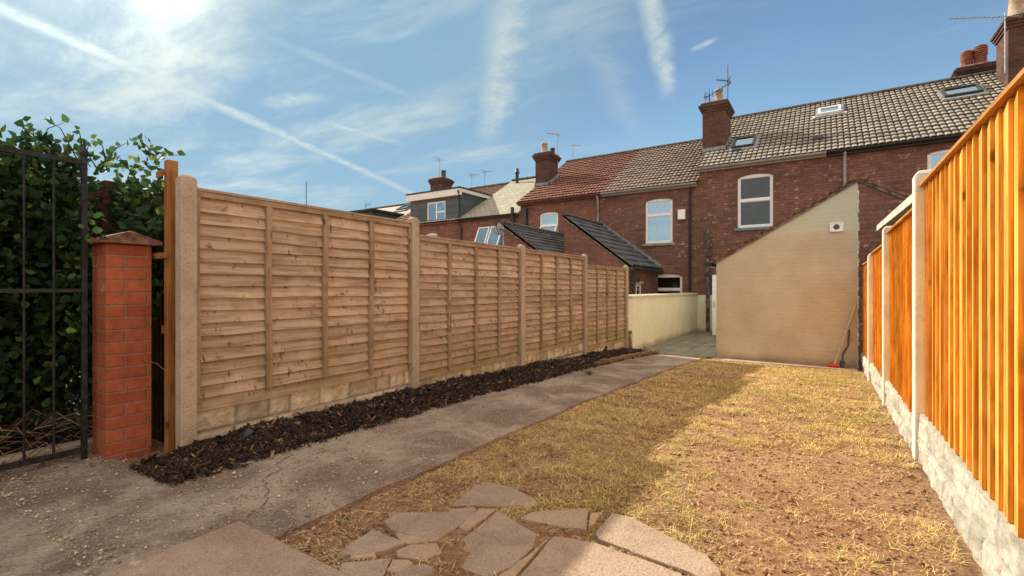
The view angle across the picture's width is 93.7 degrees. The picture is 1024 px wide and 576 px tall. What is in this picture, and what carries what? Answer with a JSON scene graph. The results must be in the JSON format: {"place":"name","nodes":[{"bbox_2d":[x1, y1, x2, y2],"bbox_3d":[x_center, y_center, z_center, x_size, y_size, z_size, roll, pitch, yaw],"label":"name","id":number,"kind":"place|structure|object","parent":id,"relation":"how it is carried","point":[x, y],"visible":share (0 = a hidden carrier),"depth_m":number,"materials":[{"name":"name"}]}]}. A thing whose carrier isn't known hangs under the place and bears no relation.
{"place":"outdoors","nodes":[
{"label":"outdoors","id":0,"kind":"place"},
{"bbox_2d":[0,376,91,455],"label":"hedge soil","id":1,"kind":"structure","parent":0,"point":[17,445],"depth_m":3.30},
{"bbox_2d":[0,396,159,465],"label":"dead fronds","id":2,"kind":"object","parent":1,"relation":"on","point":[46,422],"visible":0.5,"depth_m":3.03,"materials":[{"name":"brown plant"}]},
{"bbox_2d":[0,113,185,448],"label":"ivy hedge","id":3,"kind":"object","parent":1,"relation":"on","point":[132,191],"visible":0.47,"depth_m":3.09,"materials":[{"name":"green plant"}]},
{"bbox_2d":[161,354,706,539],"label":"garden path","id":4,"kind":"structure","parent":0,"point":[658,363],"depth_m":2.95,"materials":[{"name":"concrete"}]},
{"bbox_2d":[247,452,291,516],"bbox_3d":[-1.299,1.010,2.647,0.096,0.001,1.093,0,0,-17],"label":"path crack","id":5,"kind":"object","parent":4,"relation":"on","point":[266,483],"visible":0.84,"depth_m":2.50,"materials":[{"name":"black"}]},
{"bbox_2d":[0,366,656,575],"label":"path grit","id":6,"kind":"object","parent":4,"relation":"on","point":[97,533],"visible":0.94,"depth_m":2.43,"materials":[{"name":"stone"}]},
{"bbox_2d":[0,0,1008,210],"label":"sky","id":7,"kind":"structure","parent":0,"point":[355,101],"materials":[{"name":"blue"}]},
{"bbox_2d":[125,359,982,575],"bbox_3d":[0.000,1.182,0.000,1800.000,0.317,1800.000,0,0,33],"label":"ground","id":8,"kind":"structure","parent":0,"point":[456,552],"depth_m":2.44,"materials":[{"name":"plant"}]},
{"bbox_2d":[0,437,91,464],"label":"kerb","id":9,"kind":"structure","parent":8,"relation":"on","point":[62,446],"depth_m":2.93,"materials":[{"name":"grey concrete"}]},
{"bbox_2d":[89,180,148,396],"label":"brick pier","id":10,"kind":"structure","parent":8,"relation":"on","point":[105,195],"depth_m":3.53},
{"bbox_2d":[0,447,238,575],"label":"concrete apron","id":11,"kind":"object","parent":8,"relation":"on","point":[28,547],"visible":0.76,"depth_m":2.12,"materials":[{"name":"grey concrete"}]},
{"bbox_2d":[0,139,88,471],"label":"iron gate","id":12,"kind":"structure","parent":11,"relation":"on","point":[82,450],"depth_m":2.75,"materials":[{"name":"black metal"}]},
{"bbox_2d":[0,444,159,489],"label":"leaf litter","id":13,"kind":"object","parent":11,"relation":"on","point":[71,458],"visible":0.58,"depth_m":2.75,"materials":[{"name":"plant"}]},
{"bbox_2d":[88,231,162,460],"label":"brick pier","id":14,"kind":"structure","parent":8,"relation":"on","point":[121,342],"depth_m":2.91,"materials":[{"name":"brick"}]},
{"bbox_2d":[142,359,174,378],"bbox_3d":[-2.169,0.530,2.990,0.250,0.184,0.008,0,0,-9],"label":"bent wire","id":15,"kind":"object","parent":14,"relation":"attached to","point":[159,366],"visible":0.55,"depth_m":2.98,"materials":[{"name":"grey metal"}]},
{"bbox_2d":[149,190,163,442],"bbox_3d":[-2.285,0.202,3.219,0.552,1.737,0.050,0,0,33],"label":"wooden screen","id":16,"kind":"object","parent":8,"relation":"on","point":[157,382],"visible":0.16,"depth_m":3.27,"materials":[{"name":"black wood"}]},
{"bbox_2d":[152,159,177,453],"bbox_3d":[-2.200,0.135,3.050,0.220,1.870,0.100,0,0,33],"label":"timber post","id":17,"kind":"object","parent":8,"relation":"on","point":[169,172],"visible":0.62,"depth_m":3.00,"materials":[{"name":"brown wood"}]},
{"bbox_2d":[101,521,348,575],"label":"patio slab","id":18,"kind":"structure","parent":8,"relation":"on","point":[238,548],"depth_m":1.79,"materials":[{"name":"beige stone"}]},
{"bbox_2d":[336,514,350,526],"bbox_3d":[-0.711,0.983,2.041,0.070,0.042,0.086,0,0,-29],"label":"weed","id":19,"kind":"object","parent":8,"relation":"on","point":[343,516],"visible":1,"depth_m":2.04,"materials":[{"name":"green plant"}]},
{"bbox_2d":[350,552,375,561],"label":"paving stone","id":20,"kind":"object","parent":8,"relation":"on","point":[370,557],"visible":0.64,"depth_m":1.83,"materials":[{"name":"beige stone"}]},
{"bbox_2d":[340,558,391,575],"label":"paving stone","id":21,"kind":"object","parent":8,"relation":"on","point":[377,567],"visible":0.79,"depth_m":1.76,"materials":[{"name":"beige stone"}]},
{"bbox_2d":[339,529,404,559],"bbox_3d":[-0.564,1.048,1.900,0.197,0.052,0.211,0,0,33],"label":"paving stone","id":22,"kind":"object","parent":8,"relation":"on","point":[376,542],"visible":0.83,"depth_m":1.91,"materials":[{"name":"beige stone"}]},
{"bbox_2d":[348,202,410,218],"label":"terraced house","id":23,"kind":"structure","parent":8,"relation":"on","point":[396,211],"depth_m":24.34,"materials":[{"name":"grey brick"}]},
{"bbox_2d":[129,346,655,484],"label":"bark chips","id":24,"kind":"object","parent":8,"relation":"on","point":[271,438],"visible":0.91,"depth_m":3.52,"materials":[{"name":"brown wood"}]},
{"bbox_2d":[243,428,253,437],"bbox_3d":[-1.740,0.952,3.127,0.097,0.053,0.072,0,0,40],"label":"slate piece","id":25,"kind":"object","parent":24,"relation":"on","point":[248,431],"visible":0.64,"depth_m":3.12,"materials":[{"name":"grey stone"}]},
{"bbox_2d":[387,560,413,573],"bbox_3d":[-0.410,1.053,1.778,0.089,0.051,0.082,0,0,2],"label":"paving stone","id":26,"kind":"object","parent":8,"relation":"on","point":[396,566],"visible":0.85,"depth_m":1.78,"materials":[{"name":"beige stone"}]},
{"bbox_2d":[175,174,627,448],"bbox_3d":[0.104,0.453,6.244,0.115,2.306,7.892,0,0,33],"label":"lap fence","id":27,"kind":"object","parent":8,"relation":"on","point":[285,309],"visible":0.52,"depth_m":3.93,"materials":[{"name":"brown wood"}]},
{"bbox_2d":[395,532,433,546],"bbox_3d":[-0.409,1.050,1.961,0.189,0.050,0.076,0,0,26],"label":"paving stone","id":28,"kind":"object","parent":8,"relation":"on","point":[407,540],"visible":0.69,"depth_m":1.96,"materials":[{"name":"beige stone"}]},
{"bbox_2d":[393,564,442,575],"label":"paving stone","id":29,"kind":"object","parent":8,"relation":"on","point":[421,570],"visible":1,"depth_m":1.74,"materials":[{"name":"beige stone"}]},
{"bbox_2d":[396,543,441,561],"bbox_3d":[-0.360,1.052,1.869,0.180,0.052,0.120,0,0,-10],"label":"paving stone","id":30,"kind":"object","parent":8,"relation":"on","point":[414,552],"visible":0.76,"depth_m":1.86,"materials":[{"name":"beige stone"}]},
{"bbox_2d":[384,512,475,541],"bbox_3d":[-0.365,1.047,2.135,0.312,0.054,0.331,0,0,33],"label":"paving stone","id":31,"kind":"object","parent":8,"relation":"on","point":[436,526],"visible":0.78,"depth_m":2.08,"materials":[{"name":"beige stone"}]},
{"bbox_2d":[398,170,511,239],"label":"terraced house","id":32,"kind":"structure","parent":8,"relation":"on","point":[440,207],"depth_m":20.55,"materials":[{"name":"grey brick"}]},
{"bbox_2d":[427,233,436,236],"bbox_3d":[-3.437,-1.650,20.671,0.693,1.432,0.060,0,0,33],"label":"window","id":33,"kind":"structure","parent":32,"relation":"in","point":[430,234],"depth_m":20.63,"materials":[{"name":"white plastic"}]},
{"bbox_2d":[448,507,476,511],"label":"paving stone","id":34,"kind":"object","parent":8,"relation":"on","point":[463,510],"visible":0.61,"depth_m":2.21,"materials":[{"name":"beige stone"}]},
{"bbox_2d":[459,508,496,533],"bbox_3d":[-0.160,1.047,2.135,0.069,0.051,0.239,0,0,29],"label":"paving stone","id":35,"kind":"object","parent":8,"relation":"on","point":[478,517],"visible":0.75,"depth_m":2.13,"materials":[{"name":"beige stone"}]},
{"bbox_2d":[451,482,538,509],"bbox_3d":[-0.071,1.051,2.395,0.418,0.054,0.272,0,0,4],"label":"paving stone","id":36,"kind":"object","parent":8,"relation":"on","point":[489,495],"visible":0.81,"depth_m":2.34,"materials":[{"name":"beige stone"}]},
{"bbox_2d":[455,168,534,245],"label":"terraced house","id":37,"kind":"structure","parent":8,"relation":"on","point":[477,222],"depth_m":19.46,"materials":[{"name":"beige tile"}]},
{"bbox_2d":[486,226,503,245],"bbox_3d":[-0.636,-1.858,19.196,1.231,1.147,0.666,0,0,33],"label":"window","id":38,"kind":"structure","parent":37,"relation":"in","point":[501,242],"depth_m":19.46,"materials":[{"name":"white plastic"}]},
{"bbox_2d":[460,511,535,575],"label":"paving stone","id":39,"kind":"object","parent":8,"relation":"on","point":[497,542],"visible":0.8,"depth_m":1.92,"materials":[{"name":"beige stone"}]},
{"bbox_2d":[499,539,547,575],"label":"paving stone","id":40,"kind":"object","parent":8,"relation":"on","point":[518,567],"visible":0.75,"depth_m":1.79,"materials":[{"name":"beige stone"}]},
{"bbox_2d":[500,221,563,253],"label":"outhouse","id":41,"kind":"structure","parent":8,"relation":"on","point":[526,236],"depth_m":14.03,"materials":[{"name":"grey tile"}]},
{"bbox_2d":[493,223,503,235],"bbox_3d":[-0.368,-1.755,14.231,0.340,0.387,0.414,0,0,-7],"label":"satellite dish","id":42,"kind":"object","parent":41,"relation":"attached to","point":[497,227],"visible":0.91,"depth_m":14.36,"materials":[{"name":"metal"}]},
{"bbox_2d":[520,508,587,532],"bbox_3d":[0.193,1.054,2.181,0.299,0.052,0.201,0,0,11],"label":"paving stone","id":43,"kind":"object","parent":8,"relation":"on","point":[575,519],"visible":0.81,"depth_m":2.14,"materials":[{"name":"beige stone"}]},
{"bbox_2d":[516,143,639,232],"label":"terraced house","id":44,"kind":"structure","parent":8,"relation":"on","point":[575,186],"depth_m":17.98,"materials":[{"name":"red tile"}]},
{"bbox_2d":[540,212,557,231],"bbox_3d":[1.539,-2.179,17.776,0.760,1.183,0.664,0,0,33],"label":"window","id":45,"kind":"structure","parent":44,"relation":"in","point":[548,218],"depth_m":17.98,"materials":[{"name":"white plastic"}]},
{"bbox_2d":[547,131,559,163],"bbox_3d":[1.660,-5.686,19.422,0.524,1.312,0.330,0,0,-12],"label":"aerial","id":46,"kind":"object","parent":44,"relation":"attached to","point":[557,134],"visible":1,"depth_m":19.45,"materials":[{"name":"metal"}]},
{"bbox_2d":[588,513,599,531],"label":"paving stone","id":47,"kind":"object","parent":8,"relation":"on","point":[594,518],"visible":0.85,"depth_m":2.13,"materials":[{"name":"beige stone"}]},
{"bbox_2d":[521,536,681,575],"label":"paving stone","id":48,"kind":"object","parent":8,"relation":"on","point":[558,556],"visible":1,"depth_m":1.79,"materials":[{"name":"beige stone"}]},
{"bbox_2d":[560,212,663,294],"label":"outhouse","id":49,"kind":"structure","parent":8,"relation":"on","point":[600,243],"depth_m":13.93,"materials":[{"name":"grey tile"}]},
{"bbox_2d":[636,284,640,293],"bbox_3d":[3.514,0.355,13.651,0.050,0.930,0.800,0,0,33],"label":"window","id":50,"kind":"structure","parent":49,"relation":"in","point":[638,286],"depth_m":13.88,"materials":[{"name":"white plastic"}]},
{"bbox_2d":[287,367,956,575],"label":"soil crumbs","id":51,"kind":"object","parent":8,"relation":"on","point":[551,534],"visible":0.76,"depth_m":2.43,"materials":[{"name":"soil"}]},
{"bbox_2d":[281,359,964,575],"bbox_3d":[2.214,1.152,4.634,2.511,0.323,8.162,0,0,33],"label":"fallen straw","id":52,"kind":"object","parent":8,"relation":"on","point":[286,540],"visible":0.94,"depth_m":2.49,"materials":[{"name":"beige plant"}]},
{"bbox_2d":[593,348,659,365],"bbox_3d":[1.926,1.193,8.401,0.434,0.226,3.073,0,0,33],"label":"brick edging","id":53,"kind":"object","parent":8,"relation":"on","point":[626,356],"visible":0.91,"depth_m":8.00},
{"bbox_2d":[596,138,701,294],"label":"terraced house","id":54,"kind":"structure","parent":8,"relation":"on","point":[650,195],"depth_m":15.66,"materials":[{"name":"red brick"}]},
{"bbox_2d":[643,198,674,245],"bbox_3d":[4.849,-2.099,15.559,1.004,1.507,0.755,0,0,33],"label":"window","id":55,"kind":"structure","parent":54,"relation":"in","point":[659,212],"depth_m":15.85,"materials":[{"name":"white plastic"}]},
{"bbox_2d":[658,274,681,293],"bbox_3d":[5.118,0.079,15.438,0.866,1.044,0.664,0,0,33],"label":"window","id":56,"kind":"structure","parent":54,"relation":"in","point":[667,283],"depth_m":15.70,"materials":[{"name":"white plastic"}]},
{"bbox_2d":[595,513,720,575],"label":"paving stone","id":57,"kind":"object","parent":8,"relation":"on","point":[635,538],"visible":0.91,"depth_m":1.91,"materials":[{"name":"beige stone"}]},
{"bbox_2d":[628,293,697,348],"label":"yard wall","id":58,"kind":"structure","parent":8,"relation":"on","point":[654,319],"depth_m":11.32,"materials":[{"name":"beige paint"}]},
{"bbox_2d":[696,88,846,331],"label":"terraced house","id":59,"kind":"structure","parent":8,"relation":"on","point":[759,171],"depth_m":14.33,"materials":[{"name":"red brick"}]},
{"bbox_2d":[704,82,730,100],"bbox_3d":[6.618,-6.277,15.469,0.853,0.600,0.057,0,0,37],"label":"aerial","id":60,"kind":"object","parent":59,"relation":"attached to","point":[706,96],"visible":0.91,"depth_m":15.56,"materials":[{"name":"metal"}]},
{"bbox_2d":[716,65,730,114],"bbox_3d":[6.747,-6.335,15.364,0.404,1.609,0.352,0,0,14],"label":"aerial","id":61,"kind":"object","parent":59,"relation":"attached to","point":[727,81],"visible":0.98,"depth_m":15.34,"materials":[{"name":"metal"}]},
{"bbox_2d":[735,173,772,230],"bbox_3d":[7.152,-2.476,14.054,1.055,1.624,0.755,0,0,33],"label":"window","id":62,"kind":"structure","parent":59,"relation":"in","point":[755,191],"depth_m":14.29,"materials":[{"name":"white plastic"}]},
{"bbox_2d":[709,358,857,370],"bbox_3d":[4.596,1.321,8.250,2.170,0.089,0.480,0,0,33],"label":"concrete strip","id":63,"kind":"object","parent":8,"relation":"on","point":[790,364],"visible":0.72,"depth_m":8.08,"materials":[{"name":"grey concrete"}]},
{"bbox_2d":[827,304,856,367],"bbox_3d":[5.377,0.790,7.791,0.491,1.050,0.148,0,0,4],"label":"broom","id":64,"kind":"object","parent":63,"relation":"on","point":[834,365],"visible":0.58,"depth_m":7.81,"materials":[{"name":"brown wood"}]},
{"bbox_2d":[839,330,849,367],"bbox_3d":[5.447,0.996,7.869,0.192,0.629,0.085,0,0,-24],"label":"spade","id":65,"kind":"object","parent":63,"relation":"on","point":[842,363],"visible":0.94,"depth_m":7.86,"materials":[{"name":"metal"}]},
{"bbox_2d":[705,172,869,369],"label":"outhouse","id":66,"kind":"structure","parent":8,"relation":"on","point":[785,290],"depth_m":8.31,"materials":[{"name":"beige paint"}]},
{"bbox_2d":[712,275,715,334],"bbox_3d":[5.741,0.460,12.727,0.809,1.620,0.114,0,0,33],"label":"open door","id":67,"kind":"structure","parent":66,"relation":"in","point":[713,276],"depth_m":12.93,"materials":[{"name":"white plastic"}]},
{"bbox_2d":[858,178,910,369],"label":"outhouse","id":68,"kind":"structure","parent":8,"relation":"on","point":[878,203],"depth_m":7.76,"materials":[{"name":"red brick"}]},
{"bbox_2d":[826,0,1023,194],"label":"terraced house","id":69,"kind":"structure","parent":8,"relation":"on","point":[898,138],"depth_m":12.69,"materials":[{"name":"grey tile"}]},
{"bbox_2d":[927,149,949,169],"bbox_3d":[10.696,-2.689,11.793,0.842,1.296,0.664,0,0,33],"label":"window","id":70,"kind":"structure","parent":69,"relation":"in","point":[933,158],"depth_m":11.75,"materials":[{"name":"white plastic"}]},
{"bbox_2d":[948,12,1021,72],"bbox_3d":[12.453,-6.466,12.688,1.420,1.672,0.286,0,0,26],"label":"aerial","id":71,"kind":"object","parent":69,"relation":"attached to","point":[1005,16],"visible":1,"depth_m":12.58,"materials":[{"name":"metal"}]},
{"bbox_2d":[861,68,1023,575],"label":"feather edge fence","id":72,"kind":"object","parent":8,"relation":"on","point":[942,357],"visible":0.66,"depth_m":2.04,"materials":[{"name":"wood"}]},
{"bbox_2d":[978,69,1005,94],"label":"roof","id":73,"kind":"structure","parent":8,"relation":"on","point":[989,78],"depth_m":13.42,"materials":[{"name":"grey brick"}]},
{"bbox_2d":[645,331,715,358],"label":"yard paving","id":74,"kind":"structure","parent":0,"point":[699,343],"depth_m":10.75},
{"bbox_2d":[877,194,911,230],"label":"garden shed","id":75,"kind":"structure","parent":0,"point":[893,217],"depth_m":4.99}
]}

